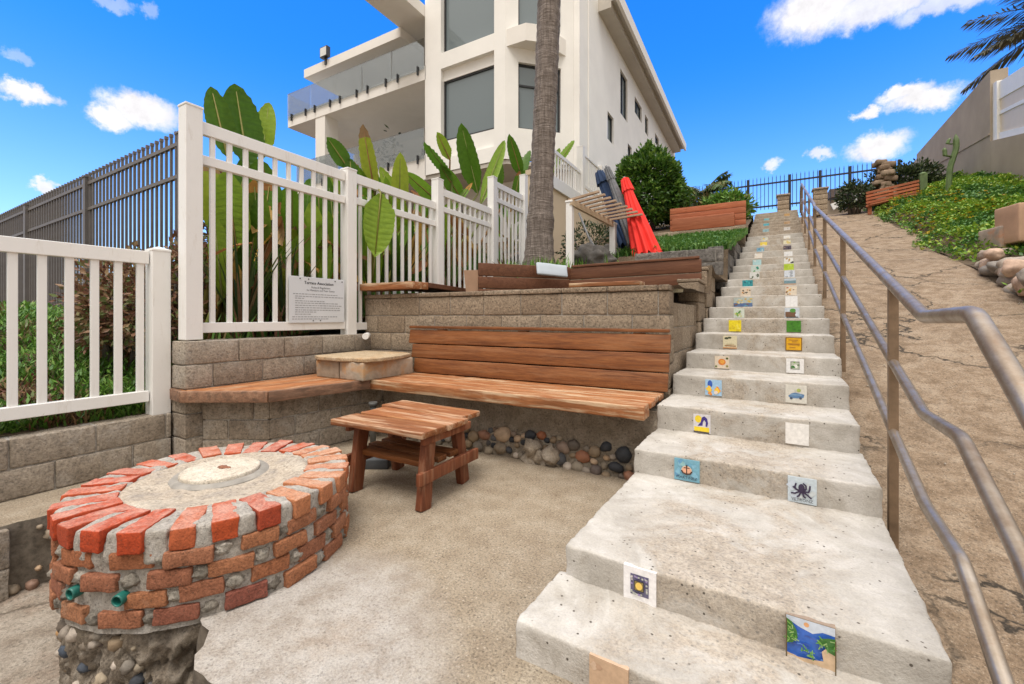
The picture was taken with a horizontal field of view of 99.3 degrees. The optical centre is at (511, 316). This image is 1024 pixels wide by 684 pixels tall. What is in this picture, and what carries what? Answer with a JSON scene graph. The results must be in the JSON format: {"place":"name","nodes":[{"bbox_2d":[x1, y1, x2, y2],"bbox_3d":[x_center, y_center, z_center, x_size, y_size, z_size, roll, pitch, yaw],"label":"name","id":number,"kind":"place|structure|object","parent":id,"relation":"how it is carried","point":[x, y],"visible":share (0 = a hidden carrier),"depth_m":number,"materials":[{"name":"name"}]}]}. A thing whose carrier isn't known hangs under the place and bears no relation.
{"place":"outdoors","nodes":[
{"label":"outdoors","id":0,"kind":"place"},
{"bbox_2d":[0,582,60,683],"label":"ground","id":1,"kind":"structure","parent":0,"point":[30,643],"depth_m":2.00,"materials":[{"name":"beige concrete"}]},
{"bbox_2d":[0,529,9,602],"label":"block wall","id":2,"kind":"structure","parent":1,"relation":"on","point":[4,556],"depth_m":2.26,"materials":[{"name":"beige concrete"}]},
{"bbox_2d":[8,524,50,595],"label":"slab edge stones","id":3,"kind":"object","parent":1,"relation":"on","point":[30,585],"visible":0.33,"depth_m":2.35,"materials":[{"name":"brown stone"}]},
{"bbox_2d":[0,433,627,683],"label":"patio","id":4,"kind":"structure","parent":0,"point":[451,584],"depth_m":1.80,"materials":[{"name":"concrete"}]},
{"bbox_2d":[0,413,170,502],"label":"block wall","id":5,"kind":"structure","parent":4,"relation":"on","point":[41,461],"depth_m":2.87,"materials":[{"name":"beige concrete"}]},
{"bbox_2d":[0,235,171,421],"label":"picket fence","id":6,"kind":"object","parent":5,"relation":"on","point":[154,395],"visible":1,"depth_m":2.99,"materials":[{"name":"white plastic"}]},
{"bbox_2d":[46,440,349,683],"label":"fire pit","id":7,"kind":"object","parent":4,"relation":"on","point":[153,562],"visible":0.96,"depth_m":1.63,"materials":[{"name":"brick"}]},
{"bbox_2d":[202,402,269,446],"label":"block wall","id":8,"kind":"structure","parent":4,"relation":"on","point":[226,424],"depth_m":3.34,"materials":[{"name":"grey concrete"}]},
{"bbox_2d":[170,374,369,402],"bbox_3d":[-1.963,0.590,3.599,0.786,0.088,1.296,0,0,42],"label":"corner seat","id":9,"kind":"object","parent":8,"relation":"on","point":[285,389],"visible":0.87,"depth_m":3.34,"materials":[{"name":"brown wood"}]},
{"bbox_2d":[315,350,412,380],"bbox_3d":[-1.393,0.455,4.141,0.781,0.199,0.722,0,0,30],"label":"stone ledge","id":10,"kind":"object","parent":9,"relation":"on","point":[364,365],"visible":1,"depth_m":3.91,"materials":[{"name":"beige stone"}]},
{"bbox_2d":[171,333,370,454],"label":"block wall","id":11,"kind":"structure","parent":4,"relation":"on","point":[206,363],"depth_m":3.56,"materials":[{"name":"grey concrete"}]},
{"bbox_2d":[178,101,527,339],"bbox_3d":[-1.132,-1.231,5.727,0.126,2.862,5.576,0,0,30],"label":"picket fence","id":12,"kind":"object","parent":11,"relation":"on","point":[193,130],"visible":0.73,"depth_m":4.15,"materials":[{"name":"white plastic"}]},
{"bbox_2d":[289,275,343,322],"bbox_3d":[-1.907,-0.165,4.284,0.009,0.440,0.615,0,0,30],"label":"notice board","id":13,"kind":"object","parent":12,"relation":"attached to","point":[315,300],"visible":1,"depth_m":4.26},
{"bbox_2d":[362,332,370,338],"bbox_3d":[-1.561,0.203,4.671,0.067,0.072,0.111,0,0,-4],"label":"pipe end","id":14,"kind":"object","parent":11,"relation":"attached to","point":[367,335],"visible":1,"depth_m":4.62,"materials":[{"name":"white plastic"}]},
{"bbox_2d":[269,389,381,445],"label":"block wall","id":15,"kind":"structure","parent":4,"relation":"on","point":[301,420],"depth_m":3.64,"materials":[{"name":"grey concrete"}]},
{"bbox_2d":[365,457,390,468],"bbox_3d":[-1.004,1.065,3.210,0.222,0.074,0.153,0,0,1],"label":"loose block","id":16,"kind":"object","parent":4,"relation":"on","point":[375,463],"depth_m":3.13,"materials":[{"name":"stone"}]},
{"bbox_2d":[331,400,479,511],"bbox_3d":[-0.670,0.873,2.877,0.790,0.470,0.672,0,0,30],"label":"side table","id":17,"kind":"object","parent":4,"relation":"on","point":[427,425],"visible":1,"depth_m":2.74,"materials":[{"name":"brown wood"}]},
{"bbox_2d":[379,391,657,479],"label":"seat wall","id":18,"kind":"structure","parent":4,"relation":"on","point":[595,444],"depth_m":3.23,"materials":[{"name":"stone"}]},
{"bbox_2d":[370,326,670,420],"bbox_3d":[-0.082,0.362,3.553,2.530,0.549,0.699,0,0,30],"label":"wooden bench","id":19,"kind":"object","parent":18,"relation":"on","point":[640,359],"visible":0.98,"depth_m":3.48,"materials":[{"name":"brown wood"}]},
{"bbox_2d":[365,284,673,404],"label":"block wall","id":20,"kind":"structure","parent":4,"relation":"on","point":[390,319],"depth_m":3.85,"materials":[{"name":"grey concrete"}]},
{"bbox_2d":[357,281,465,292],"bbox_3d":[-0.970,-0.327,5.306,0.864,0.082,1.643,0,0,30],"label":"wooden bench","id":21,"kind":"object","parent":20,"relation":"on","point":[415,286],"depth_m":4.66,"materials":[{"name":"brown wood"}]},
{"bbox_2d":[569,281,644,287],"bbox_3d":[0.920,-0.315,4.252,0.696,0.044,0.223,0,0,30],"label":"loose plank","id":22,"kind":"object","parent":20,"relation":"on","point":[606,284],"visible":0.76,"depth_m":4.14,"materials":[{"name":"brown wood"}]},
{"bbox_2d":[0,241,720,436],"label":"hillside","id":23,"kind":"structure","parent":0,"point":[111,370],"depth_m":3.66,"materials":[{"name":"green plant"}]},
{"bbox_2d":[0,131,177,314],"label":"metal fence","id":24,"kind":"object","parent":23,"relation":"on","point":[67,212],"visible":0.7,"depth_m":5.87,"materials":[{"name":"grey metal"}]},
{"bbox_2d":[0,299,177,433],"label":"hedge","id":25,"kind":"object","parent":23,"relation":"on","point":[27,313],"depth_m":3.41,"materials":[{"name":"green plant"}]},
{"bbox_2d":[48,241,177,367],"bbox_3d":[-3.521,-0.073,3.977,1.667,1.230,0.986,0,0,30],"label":"shrub","id":26,"kind":"object","parent":23,"relation":"on","point":[106,312],"visible":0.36,"depth_m":3.68,"materials":[{"name":"brown plant"}]},
{"bbox_2d":[144,229,208,340],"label":"shrub","id":27,"kind":"object","parent":23,"relation":"on","point":[174,264],"visible":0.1,"depth_m":3.98,"materials":[{"name":"brown plant"}]},
{"bbox_2d":[169,171,222,275],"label":"shrub","id":28,"kind":"object","parent":23,"relation":"on","point":[205,236],"visible":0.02,"depth_m":5.13,"materials":[{"name":"green plant"}]},
{"bbox_2d":[203,229,310,337],"bbox_3d":[-2.457,-0.275,3.982,1.095,1.051,0.924,0,0,-35],"label":"sword plant","id":29,"kind":"object","parent":23,"relation":"on","point":[237,301],"visible":0.44,"depth_m":3.92,"materials":[{"name":"green plant"}]},
{"bbox_2d":[202,84,322,339],"bbox_3d":[-2.566,-0.876,4.415,1.222,2.785,1.361,0,0,-9],"label":"paddle plant","id":30,"kind":"object","parent":23,"relation":"on","point":[233,109],"visible":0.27,"depth_m":4.13,"materials":[{"name":"green plant"}]},
{"bbox_2d":[232,241,322,336],"bbox_3d":[-2.289,-0.282,4.303,0.847,0.964,0.922,0,0,30],"label":"sword plant","id":31,"kind":"object","parent":23,"relation":"on","point":[282,300],"visible":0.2,"depth_m":4.25,"materials":[{"name":"green plant"}]},
{"bbox_2d":[203,137,371,335],"bbox_3d":[-2.533,-0.919,4.816,1.249,2.387,1.753,0,0,30],"label":"paddle plant","id":32,"kind":"object","parent":23,"relation":"on","point":[339,153],"visible":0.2,"depth_m":4.55,"materials":[{"name":"green plant"}]},
{"bbox_2d":[131,244,510,367],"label":"fence undergrowth","id":33,"kind":"object","parent":23,"relation":"on","point":[267,318],"visible":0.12,"depth_m":4.27,"materials":[{"name":"green plant"}]},
{"bbox_2d":[317,177,421,330],"bbox_3d":[-1.925,-0.762,5.645,1.829,1.873,1.678,0,0,30],"label":"paddle plant","id":34,"kind":"object","parent":23,"relation":"on","point":[378,218],"visible":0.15,"depth_m":4.89,"materials":[{"name":"green plant"}]},
{"bbox_2d":[381,240,429,293],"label":"sword plant","id":35,"kind":"object","parent":23,"relation":"on","point":[405,270],"visible":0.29,"depth_m":5.71,"materials":[{"name":"green plant"}]},
{"bbox_2d":[329,123,523,292],"bbox_3d":[-1.174,-1.930,7.576,1.807,3.540,4.320,0,0,30],"label":"paddle plant","id":36,"kind":"object","parent":23,"relation":"on","point":[402,178],"visible":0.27,"depth_m":6.85,"materials":[{"name":"green plant"}]},
{"bbox_2d":[288,0,685,261],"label":"house","id":37,"kind":"structure","parent":23,"relation":"on","point":[423,73],"depth_m":14.43,"materials":[{"name":"beige paint"}]},
{"bbox_2d":[444,65,493,140],"bbox_3d":[-1.304,-6.650,13.647,2.015,1.940,0.080,0,0,30],"label":"window","id":38,"kind":"structure","parent":37,"relation":"in","point":[469,98],"depth_m":13.65,"materials":[{"name":"grey glass"}]},
{"bbox_2d":[444,0,493,51],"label":"window","id":39,"kind":"structure","parent":37,"relation":"in","point":[465,21],"depth_m":13.72,"materials":[{"name":"grey glass"}]},
{"bbox_2d":[518,64,559,132],"bbox_3d":[0.804,-6.580,13.185,1.348,1.960,0.080,0,0,-15],"label":"window","id":40,"kind":"structure","parent":37,"relation":"in","point":[526,73],"depth_m":13.09,"materials":[{"name":"grey glass"}]},
{"bbox_2d":[518,0,559,30],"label":"window","id":41,"kind":"structure","parent":37,"relation":"in","point":[527,9],"depth_m":13.09,"materials":[{"name":"grey glass"}]},
{"bbox_2d":[608,115,611,142],"bbox_3d":[3.517,-6.900,15.981,0.080,1.000,0.750,0,0,30],"label":"window","id":42,"kind":"structure","parent":37,"relation":"in","point":[609,119],"depth_m":16.18,"materials":[{"name":"grey glass"}]},
{"bbox_2d":[620,72,625,119],"bbox_3d":[4.408,-8.875,17.545,0.080,1.750,1.050,0,0,30],"label":"window","id":43,"kind":"structure","parent":37,"relation":"in","point":[622,81],"depth_m":17.71,"materials":[{"name":"grey glass"}]},
{"bbox_2d":[635,100,639,119],"bbox_3d":[5.584,-9.300,19.608,0.080,0.700,1.300,0,0,30],"label":"window","id":44,"kind":"structure","parent":37,"relation":"in","point":[637,109],"depth_m":19.87,"materials":[{"name":"grey glass"}]},
{"bbox_2d":[487,141,574,262],"bbox_3d":[0.473,-2.837,10.016,1.107,3.512,3.388,0,0,30],"label":"paddle plant","id":45,"kind":"object","parent":23,"relation":"on","point":[527,157],"visible":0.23,"depth_m":9.01,"materials":[{"name":"green plant"}]},
{"bbox_2d":[369,401,376,442],"bbox_3d":[-1.178,0.910,3.688,0.071,0.379,0.071,0,0,30],"label":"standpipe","id":46,"kind":"object","parent":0,"point":[372,404],"visible":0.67,"depth_m":3.67,"materials":[{"name":"grey metal"}]},
{"bbox_2d":[170,329,695,454],"bbox_3d":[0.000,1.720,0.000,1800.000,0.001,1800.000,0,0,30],"label":"sand ground","id":47,"kind":"structure","parent":0,"point":[328,331],"depth_m":48.27,"materials":[{"name":"beige sand"}]},
{"bbox_2d":[0,0,1023,266],"label":"sky","id":48,"kind":"structure","parent":0,"point":[754,90],"materials":[{"name":"blue"}]},
{"bbox_2d":[507,253,618,279],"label":"planter grass","id":49,"kind":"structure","parent":0,"point":[557,262],"depth_m":6.35,"materials":[{"name":"green plant"}]},
{"bbox_2d":[403,215,753,294],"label":"terrace ground","id":50,"kind":"structure","parent":0,"point":[710,271],"depth_m":6.30,"materials":[{"name":"soil"}]},
{"bbox_2d":[464,270,482,291],"bbox_3d":[-0.464,-0.430,5.283,0.190,0.260,0.190,0,0,12],"label":"stone block","id":51,"kind":"object","parent":50,"relation":"on","point":[471,279],"visible":0.59,"depth_m":5.20,"materials":[{"name":"stone"}]},
{"bbox_2d":[523,0,560,264],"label":"palm tree","id":52,"kind":"object","parent":50,"relation":"on","point":[539,242],"visible":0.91,"depth_m":6.69,"materials":[{"name":"brown plant"}]},
{"bbox_2d":[525,169,608,262],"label":"stucco wall","id":53,"kind":"structure","parent":50,"relation":"on","point":[559,210],"depth_m":9.56,"materials":[{"name":"beige paint"}]},
{"bbox_2d":[553,145,608,218],"bbox_3d":[1.699,-3.466,10.727,0.194,1.532,4.880,0,0,30],"label":"terrace fence","id":54,"kind":"object","parent":53,"relation":"on","point":[580,187],"visible":0.69,"depth_m":10.47,"materials":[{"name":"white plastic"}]},
{"bbox_2d":[555,219,608,263],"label":"shrub","id":55,"kind":"object","parent":50,"relation":"on","point":[599,232],"visible":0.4,"depth_m":7.98,"materials":[{"name":"green plant"}]},
{"bbox_2d":[578,212,592,244],"bbox_3d":[1.325,-1.317,7.417,0.036,1.025,0.536,0,0,-37],"label":"leaning pole","id":56,"kind":"object","parent":50,"relation":"on","point":[584,226],"visible":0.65,"depth_m":7.49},
{"bbox_2d":[478,256,701,290],"bbox_3d":[0.884,-0.462,5.247,2.518,0.426,0.634,0,0,7],"label":"planter bench","id":57,"kind":"object","parent":50,"relation":"on","point":[676,267],"visible":0.7,"depth_m":5.19,"materials":[{"name":"brown wood"}]},
{"bbox_2d":[536,262,567,276],"bbox_3d":[0.490,-0.575,5.316,0.427,0.174,0.080,0,0,-22],"label":"cushion","id":58,"kind":"object","parent":57,"relation":"on","point":[547,269],"visible":1,"depth_m":5.29,"materials":[{"name":"white fabric"}]},
{"bbox_2d":[574,243,616,265],"bbox_3d":[1.354,-0.973,7.185,0.839,0.499,0.505,0,0,30],"label":"boulder","id":59,"kind":"object","parent":50,"relation":"on","point":[595,254],"visible":0.6,"depth_m":6.99,"materials":[{"name":"grey stone"}]},
{"bbox_2d":[565,190,642,267],"bbox_3d":[1.474,-1.242,6.926,1.260,1.285,0.626,0,0,-41],"label":"pergola","id":60,"kind":"object","parent":50,"relation":"on","point":[571,204],"visible":0.82,"depth_m":6.85,"materials":[{"name":"white wood"}]},
{"bbox_2d":[595,169,626,247],"bbox_3d":[1.848,-1.767,7.740,0.813,1.865,0.289,0,0,44],"label":"folded umbrella","id":61,"kind":"object","parent":50,"relation":"on","point":[602,183],"visible":0.56,"depth_m":7.75,"materials":[{"name":"blue fabric"}]},
{"bbox_2d":[604,244,621,252],"bbox_3d":[1.700,-1.082,7.793,0.694,0.458,0.482,0,0,30],"label":"boulder","id":62,"kind":"object","parent":50,"relation":"on","point":[606,246],"visible":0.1,"depth_m":7.65,"materials":[{"name":"grey stone"}]},
{"bbox_2d":[604,165,629,247],"bbox_3d":[1.930,-1.754,7.500,0.760,1.878,0.290,0,0,30],"label":"folded umbrella","id":63,"kind":"object","parent":50,"relation":"on","point":[614,188],"visible":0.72,"depth_m":7.54,"materials":[{"name":"grey fabric"}]},
{"bbox_2d":[621,176,662,255],"bbox_3d":[2.129,-1.621,7.206,0.736,1.585,0.521,0,0,30],"label":"folded umbrella","id":64,"kind":"object","parent":50,"relation":"on","point":[642,238],"visible":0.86,"depth_m":7.15,"materials":[{"name":"red fabric"}]},
{"bbox_2d":[614,138,695,229],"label":"bush","id":65,"kind":"object","parent":50,"relation":"on","point":[668,188],"visible":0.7,"depth_m":11.72,"materials":[{"name":"green plant"}]},
{"bbox_2d":[672,289,682,292],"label":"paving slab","id":66,"kind":"structure","parent":50,"relation":"on","point":[677,290],"depth_m":3.68,"materials":[{"name":"beige concrete"}]},
{"bbox_2d":[635,248,723,289],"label":"block wall","id":67,"kind":"structure","parent":50,"relation":"on","point":[714,257],"depth_m":6.46,"materials":[{"name":"grey concrete"}]},
{"bbox_2d":[611,227,748,257],"bbox_3d":[3.330,-1.463,8.543,2.312,1.108,4.046,0,0,30],"label":"lawn cover","id":68,"kind":"object","parent":50,"relation":"on","point":[726,239],"visible":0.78,"depth_m":7.38,"materials":[{"name":"green plant"}]},
{"bbox_2d":[664,196,711,214],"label":"sword plant","id":69,"kind":"object","parent":50,"relation":"on","point":[689,204],"visible":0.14,"depth_m":11.06,"materials":[{"name":"green plant"}]},
{"bbox_2d":[677,267,714,332],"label":"block pillar","id":70,"kind":"structure","parent":50,"relation":"on","point":[703,303],"depth_m":4.49,"materials":[{"name":"grey concrete"}]},
{"bbox_2d":[687,191,714,211],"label":"shrub","id":71,"kind":"object","parent":50,"relation":"on","point":[699,195],"visible":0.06,"depth_m":12.60,"materials":[{"name":"green plant"}]},
{"bbox_2d":[658,225,745,248],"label":"block wall","id":72,"kind":"structure","parent":50,"relation":"on","point":[741,242],"depth_m":10.10,"materials":[{"name":"grey concrete"}]},
{"bbox_2d":[670,200,745,231],"bbox_3d":[4.707,-2.437,10.579,1.722,0.677,0.501,0,0,30],"label":"slope bench","id":73,"kind":"object","parent":50,"relation":"on","point":[722,216],"visible":0.94,"depth_m":10.50,"materials":[{"name":"brown wood"}]},
{"bbox_2d":[687,170,733,199],"bbox_3d":[6.070,-3.454,14.009,2.444,2.315,2.231,0,0,30],"label":"palm tree","id":74,"kind":"object","parent":50,"relation":"on","point":[723,182],"visible":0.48,"depth_m":13.50,"materials":[{"name":"green plant"}]},
{"bbox_2d":[708,246,734,293],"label":"block wall","id":75,"kind":"structure","parent":50,"relation":"on","point":[731,262],"depth_m":7.13,"materials":[{"name":"grey concrete"}]},
{"bbox_2d":[698,184,759,220],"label":"shrub","id":76,"kind":"object","parent":50,"relation":"on","point":[718,197],"visible":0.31,"depth_m":11.78,"materials":[{"name":"green plant"}]},
{"bbox_2d":[728,242,741,265],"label":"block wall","id":77,"kind":"structure","parent":50,"relation":"on","point":[735,251],"depth_m":8.06,"materials":[{"name":"grey concrete"}]},
{"bbox_2d":[712,194,758,219],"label":"sword plant","id":78,"kind":"object","parent":50,"relation":"on","point":[737,200],"visible":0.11,"depth_m":10.99,"materials":[{"name":"green plant"}]},
{"bbox_2d":[811,186,828,216],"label":"stone pillar","id":79,"kind":"structure","parent":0,"point":[820,196],"depth_m":12.78,"materials":[{"name":"beige stone"}]},
{"bbox_2d":[799,211,1023,683],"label":"ramp","id":80,"kind":"structure","parent":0,"point":[954,381],"depth_m":3.10,"materials":[{"name":"beige concrete"}]},
{"bbox_2d":[516,210,951,683],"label":"concrete stairs","id":81,"kind":"structure","parent":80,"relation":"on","point":[734,530],"depth_m":1.68,"materials":[{"name":"concrete"}]},
{"bbox_2d":[671,303,695,373],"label":"block wall","id":82,"kind":"structure","parent":81,"relation":"on","point":[684,337],"depth_m":3.81,"materials":[{"name":"grey concrete"}]},
{"bbox_2d":[653,159,902,209],"bbox_3d":[8.172,-3.860,14.334,7.200,1.520,0.064,0,0,30],"label":"iron fence","id":83,"kind":"object","parent":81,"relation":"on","point":[849,173],"visible":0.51,"depth_m":13.88,"materials":[{"name":"black metal"}]},
{"bbox_2d":[776,193,789,211],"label":"stone pillar","id":84,"kind":"structure","parent":81,"relation":"on","point":[782,202],"depth_m":13.25,"materials":[{"name":"beige stone"}]},
{"bbox_2d":[833,177,876,214],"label":"hedge","id":85,"kind":"object","parent":80,"relation":"on","point":[847,202],"visible":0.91,"depth_m":12.45,"materials":[{"name":"green plant"}]},
{"bbox_2d":[800,183,1023,683],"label":"handrail","id":86,"kind":"object","parent":80,"relation":"on","point":[1004,364],"visible":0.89,"depth_m":1.48,"materials":[{"name":"metal"}]},
{"bbox_2d":[873,181,1023,298],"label":"garden slope","id":87,"kind":"structure","parent":0,"point":[967,261],"depth_m":7.16,"materials":[{"name":"soil"}]},
{"bbox_2d":[827,186,872,214],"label":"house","id":88,"kind":"structure","parent":87,"relation":"on","point":[832,209],"depth_m":19.26,"materials":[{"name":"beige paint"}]},
{"bbox_2d":[871,159,899,201],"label":"stone pier","id":89,"kind":"structure","parent":87,"relation":"on","point":[886,175],"depth_m":12.23,"materials":[{"name":"beige stone"}]},
{"bbox_2d":[866,180,919,214],"bbox_3d":[10.024,-3.121,11.427,1.101,0.881,0.432,0,0,27],"label":"slope bench","id":90,"kind":"object","parent":87,"relation":"on","point":[890,194],"visible":0.66,"depth_m":11.54,"materials":[{"name":"brown wood"}]},
{"bbox_2d":[857,156,958,194],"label":"hedge","id":91,"kind":"object","parent":87,"relation":"on","point":[912,171],"visible":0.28,"depth_m":12.02,"materials":[{"name":"green plant"}]},
{"bbox_2d":[919,172,927,191],"bbox_3d":[10.674,-3.334,11.297,0.164,0.852,0.167,0,0,30],"label":"green post","id":92,"kind":"object","parent":87,"relation":"on","point":[923,180],"visible":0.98,"depth_m":11.24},
{"bbox_2d":[863,169,1023,292],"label":"ground cover","id":93,"kind":"object","parent":87,"relation":"on","point":[971,186],"visible":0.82,"depth_m":8.33,"materials":[{"name":"green plant"}]},
{"bbox_2d":[885,184,1007,233],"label":"yellow flowers","id":94,"kind":"object","parent":87,"relation":"on","point":[936,209],"visible":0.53,"depth_m":8.81,"materials":[{"name":"green plant"}]},
{"bbox_2d":[942,134,959,190],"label":"cactus","id":95,"kind":"object","parent":87,"relation":"on","point":[952,159],"visible":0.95,"depth_m":9.91,"materials":[{"name":"green plant"}]},
{"bbox_2d":[902,67,1023,180],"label":"stucco wall","id":96,"kind":"structure","parent":87,"relation":"on","point":[969,122],"depth_m":11.01,"materials":[{"name":"beige paint"}]},
{"bbox_2d":[993,66,1023,139],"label":"vinyl screen","id":97,"kind":"object","parent":96,"relation":"attached to","point":[1008,106],"visible":0.85,"depth_m":9.73,"materials":[{"name":"white plastic"}]},
{"bbox_2d":[945,0,1023,95],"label":"palm tree","id":98,"kind":"object","parent":87,"relation":"on","point":[1006,40],"visible":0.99,"depth_m":14.16,"materials":[{"name":"green plant"}]},
{"bbox_2d":[974,248,1023,296],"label":"stone border","id":99,"kind":"object","parent":87,"relation":"on","point":[1009,271],"visible":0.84,"depth_m":4.93,"materials":[{"name":"beige stone"}]},
{"bbox_2d":[978,226,1023,256],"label":"block steps","id":100,"kind":"structure","parent":87,"relation":"on","point":[995,236],"depth_m":5.91,"materials":[{"name":"beige concrete"}]},
{"bbox_2d":[994,202,1023,243],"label":"brown planter","id":101,"kind":"object","parent":87,"relation":"on","point":[1010,219],"visible":0.9,"depth_m":5.68,"materials":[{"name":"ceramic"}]}
]}

